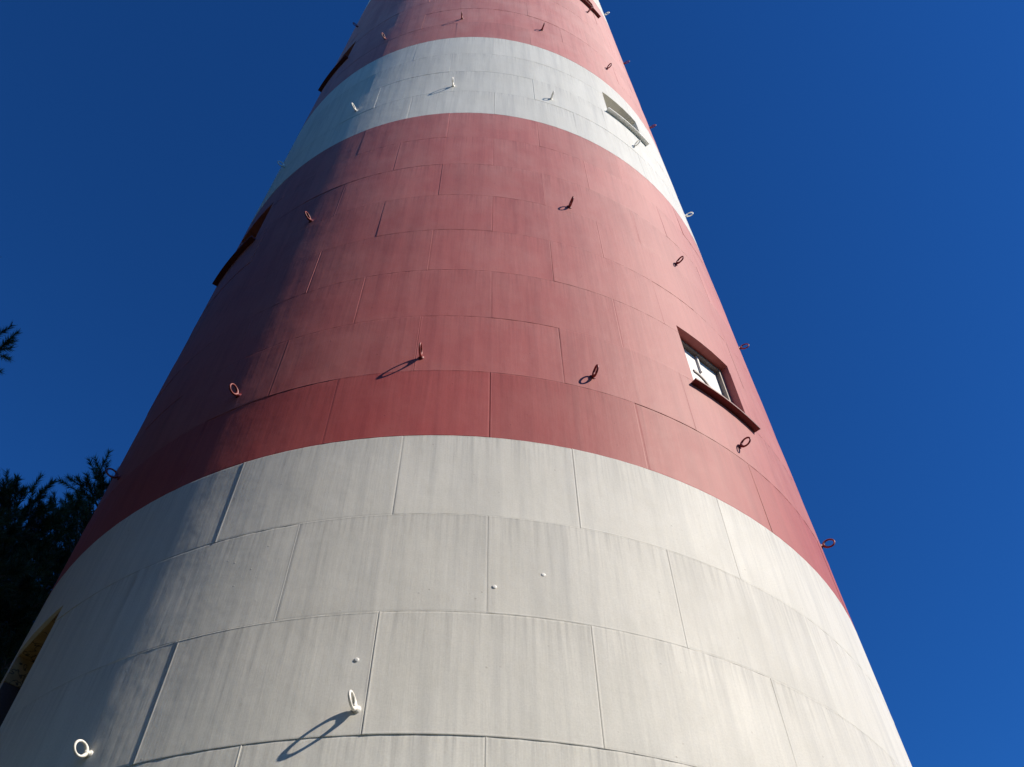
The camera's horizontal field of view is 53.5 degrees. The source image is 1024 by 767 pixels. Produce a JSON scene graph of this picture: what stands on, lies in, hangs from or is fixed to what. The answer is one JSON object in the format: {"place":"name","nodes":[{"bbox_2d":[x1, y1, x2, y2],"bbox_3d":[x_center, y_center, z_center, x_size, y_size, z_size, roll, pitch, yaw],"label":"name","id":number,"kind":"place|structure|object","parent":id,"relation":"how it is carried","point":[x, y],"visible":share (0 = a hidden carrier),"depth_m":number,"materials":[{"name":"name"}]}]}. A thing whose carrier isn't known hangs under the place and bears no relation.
{"place":"outdoors","nodes":[
{"label":"outdoors","id":0,"kind":"place"},
{"bbox_2d":[0,0,1023,766],"label":"sky","id":1,"kind":"structure","parent":0,"point":[850,173],"materials":[{"name":"blue"}]},
{"bbox_3d":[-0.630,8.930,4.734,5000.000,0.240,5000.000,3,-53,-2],"label":"ground","id":2,"kind":"structure","parent":0,"visible":0},
{"bbox_2d":[0,240,22,374],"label":"pine tree","id":3,"kind":"object","parent":2,"relation":"on","point":[7,341],"visible":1,"depth_m":19.17,"materials":[{"name":"green plant"}]},
{"bbox_2d":[0,468,80,665],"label":"pine tree","id":4,"kind":"object","parent":2,"relation":"on","point":[9,489],"visible":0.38,"depth_m":18.41,"materials":[{"name":"green plant"}]},
{"bbox_2d":[0,446,117,667],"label":"pine tree","id":5,"kind":"object","parent":2,"relation":"on","point":[83,513],"visible":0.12,"depth_m":19.49,"materials":[{"name":"green plant"}]},
{"bbox_2d":[0,0,911,766],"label":"lighthouse","id":6,"kind":"object","parent":2,"relation":"on","point":[454,444],"visible":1,"depth_m":8.57,"materials":[{"name":"white paint"}]},
{"bbox_2d":[0,610,60,726],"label":"window","id":7,"kind":"structure","parent":6,"relation":"in","point":[14,680],"depth_m":8.75,"materials":[{"name":"brown paint"}]},
{"bbox_2d":[212,235,255,285],"bbox_3d":[-3.873,-1.698,14.155,0.137,0.022,1.014,35,-61,-24],"label":"window sill","id":8,"kind":"structure","parent":6,"relation":"in","point":[251,239],"depth_m":14.12,"materials":[{"name":"brown paint"}]},
{"bbox_2d":[318,55,347,91],"bbox_3d":[-3.631,-6.286,20.637,0.137,0.022,0.968,35,-61,-24],"label":"window sill","id":9,"kind":"structure","parent":6,"relation":"in","point":[345,57],"depth_m":20.61,"materials":[{"name":"brown paint"}]},
{"bbox_2d":[581,0,600,18],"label":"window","id":10,"kind":"structure","parent":6,"relation":"in","point":[585,2],"depth_m":23.74,"materials":[{"name":"brown paint"}]},
{"bbox_2d":[606,107,648,145],"bbox_3d":[1.969,-4.361,17.297,0.982,0.022,0.137,35,-61,-24],"label":"window sill","id":11,"kind":"structure","parent":6,"relation":"in","point":[609,110],"depth_m":17.27,"materials":[{"name":"paint"}]},
{"bbox_2d":[681,339,760,432],"bbox_3d":[2.194,-0.069,11.251,1.020,1.229,0.328,35,-61,-24],"label":"window","id":12,"kind":"structure","parent":6,"relation":"in","point":[706,376],"depth_m":11.50,"materials":[{"name":"glass"}]}
]}

